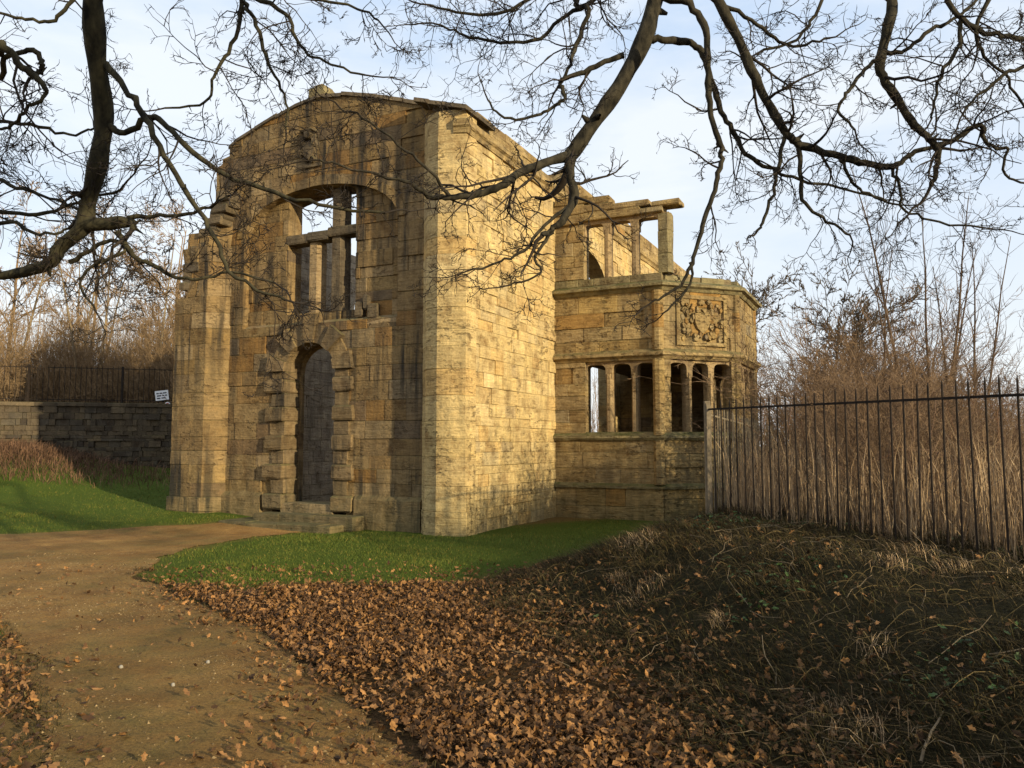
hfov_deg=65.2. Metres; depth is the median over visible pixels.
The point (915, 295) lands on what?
bare tree
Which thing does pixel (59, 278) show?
woodland tree
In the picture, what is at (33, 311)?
woodland tree
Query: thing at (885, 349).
sapling
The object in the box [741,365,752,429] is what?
bay window
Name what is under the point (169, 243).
woodland tree
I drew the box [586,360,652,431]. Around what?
bay window
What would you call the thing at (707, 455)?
iron fence
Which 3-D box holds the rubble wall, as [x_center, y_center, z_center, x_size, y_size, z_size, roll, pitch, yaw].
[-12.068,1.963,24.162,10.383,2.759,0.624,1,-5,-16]
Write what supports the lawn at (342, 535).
on the ground at (80, 490)
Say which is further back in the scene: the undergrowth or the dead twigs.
the undergrowth
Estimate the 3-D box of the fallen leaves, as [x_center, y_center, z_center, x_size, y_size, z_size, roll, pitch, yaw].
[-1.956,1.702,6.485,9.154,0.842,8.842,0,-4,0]
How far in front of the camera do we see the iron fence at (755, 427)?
11.67 m
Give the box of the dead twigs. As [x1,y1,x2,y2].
[510,505,1023,763]
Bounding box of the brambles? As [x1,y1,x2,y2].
[661,380,1023,537]
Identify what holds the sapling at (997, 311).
on the ground at (80, 490)
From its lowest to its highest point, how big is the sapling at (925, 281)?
6.806 m
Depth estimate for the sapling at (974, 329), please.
16.49 m
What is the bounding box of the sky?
[0,0,1023,431]
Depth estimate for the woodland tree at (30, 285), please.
33.89 m
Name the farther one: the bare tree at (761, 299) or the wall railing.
the bare tree at (761, 299)
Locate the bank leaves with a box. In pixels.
[512,509,1023,764]
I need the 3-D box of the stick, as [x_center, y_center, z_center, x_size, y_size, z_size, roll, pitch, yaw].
[1.958,1.639,3.723,0.022,0.116,0.451,-4,-6,41]
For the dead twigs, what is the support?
on the ground at (80, 490)
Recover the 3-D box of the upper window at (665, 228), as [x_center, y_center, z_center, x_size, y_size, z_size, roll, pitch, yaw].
[2.574,-3.021,17.725,2.011,1.320,0.381,-2,-5,26]
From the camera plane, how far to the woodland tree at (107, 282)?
34.24 m
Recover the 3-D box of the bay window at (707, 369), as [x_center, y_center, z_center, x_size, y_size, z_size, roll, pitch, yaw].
[4.050,0.302,17.448,1.581,1.650,0.292,1,-5,-19]
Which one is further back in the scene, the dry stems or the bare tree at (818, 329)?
the bare tree at (818, 329)
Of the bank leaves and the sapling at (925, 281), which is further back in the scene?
the sapling at (925, 281)
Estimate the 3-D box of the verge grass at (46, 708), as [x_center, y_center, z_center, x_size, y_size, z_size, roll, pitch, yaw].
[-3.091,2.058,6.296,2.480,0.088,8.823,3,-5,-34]
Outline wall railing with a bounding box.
[0,364,172,402]
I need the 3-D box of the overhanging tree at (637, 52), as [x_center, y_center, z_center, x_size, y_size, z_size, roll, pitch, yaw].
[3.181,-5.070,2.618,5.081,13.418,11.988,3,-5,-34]
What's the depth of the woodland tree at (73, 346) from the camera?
26.69 m
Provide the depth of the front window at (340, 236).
16.38 m
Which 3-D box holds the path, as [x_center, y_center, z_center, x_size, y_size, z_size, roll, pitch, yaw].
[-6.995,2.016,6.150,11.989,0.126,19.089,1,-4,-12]
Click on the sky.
(632, 128)
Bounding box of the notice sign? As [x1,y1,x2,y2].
[155,390,169,403]
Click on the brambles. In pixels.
(997, 418)
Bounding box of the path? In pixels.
[0,522,430,767]
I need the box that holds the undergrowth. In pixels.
[0,269,186,403]
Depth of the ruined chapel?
16.72 m
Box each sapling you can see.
[807,106,1015,415]
[852,184,991,418]
[857,224,903,410]
[897,203,1023,403]
[927,214,995,417]
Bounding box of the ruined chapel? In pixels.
[166,84,761,536]
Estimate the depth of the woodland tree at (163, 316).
27.86 m
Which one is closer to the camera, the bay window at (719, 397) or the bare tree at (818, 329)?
the bay window at (719, 397)
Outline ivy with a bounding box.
[579,507,1023,726]
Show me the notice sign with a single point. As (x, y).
(159, 396)
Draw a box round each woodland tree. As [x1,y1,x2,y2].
[0,168,73,401]
[0,180,94,356]
[16,191,172,354]
[44,193,139,401]
[48,207,115,379]
[66,211,145,370]
[105,198,186,352]
[114,206,185,347]
[132,217,185,402]
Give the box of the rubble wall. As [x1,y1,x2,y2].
[0,401,171,467]
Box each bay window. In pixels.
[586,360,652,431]
[670,359,729,431]
[713,374,722,431]
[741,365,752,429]
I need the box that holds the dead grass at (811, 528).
[413,492,1023,767]
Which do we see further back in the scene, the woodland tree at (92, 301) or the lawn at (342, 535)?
the woodland tree at (92, 301)
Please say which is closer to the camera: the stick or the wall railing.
the stick
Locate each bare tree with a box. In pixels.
[701,241,805,392]
[774,253,941,414]
[803,296,914,387]
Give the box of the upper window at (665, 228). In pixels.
[583,211,673,277]
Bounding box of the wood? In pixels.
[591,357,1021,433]
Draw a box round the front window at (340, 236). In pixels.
[287,187,356,312]
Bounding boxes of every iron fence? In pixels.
[704,375,1023,562]
[710,405,800,513]
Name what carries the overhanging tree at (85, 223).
on the ground at (80, 490)
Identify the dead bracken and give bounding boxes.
[0,436,169,489]
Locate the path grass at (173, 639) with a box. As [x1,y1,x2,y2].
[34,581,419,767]
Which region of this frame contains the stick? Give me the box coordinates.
[919,712,943,762]
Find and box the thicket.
[623,269,1023,532]
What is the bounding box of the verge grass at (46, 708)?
[0,566,455,767]
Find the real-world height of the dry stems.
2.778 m
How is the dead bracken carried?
on the ground at (80, 490)
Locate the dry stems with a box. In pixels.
[705,399,1023,560]
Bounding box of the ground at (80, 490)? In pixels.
[0,448,1023,767]
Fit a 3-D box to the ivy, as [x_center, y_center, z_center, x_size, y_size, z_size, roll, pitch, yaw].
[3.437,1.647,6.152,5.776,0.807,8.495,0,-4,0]
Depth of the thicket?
11.59 m
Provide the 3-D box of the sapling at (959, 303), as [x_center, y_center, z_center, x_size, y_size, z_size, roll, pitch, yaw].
[7.926,-1.625,16.019,3.314,8.376,2.148,0,-4,-4]
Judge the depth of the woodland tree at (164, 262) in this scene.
31.00 m
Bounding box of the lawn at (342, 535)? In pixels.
[0,451,664,634]
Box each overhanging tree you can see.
[0,0,454,398]
[229,0,1023,335]
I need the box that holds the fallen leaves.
[0,512,1023,767]

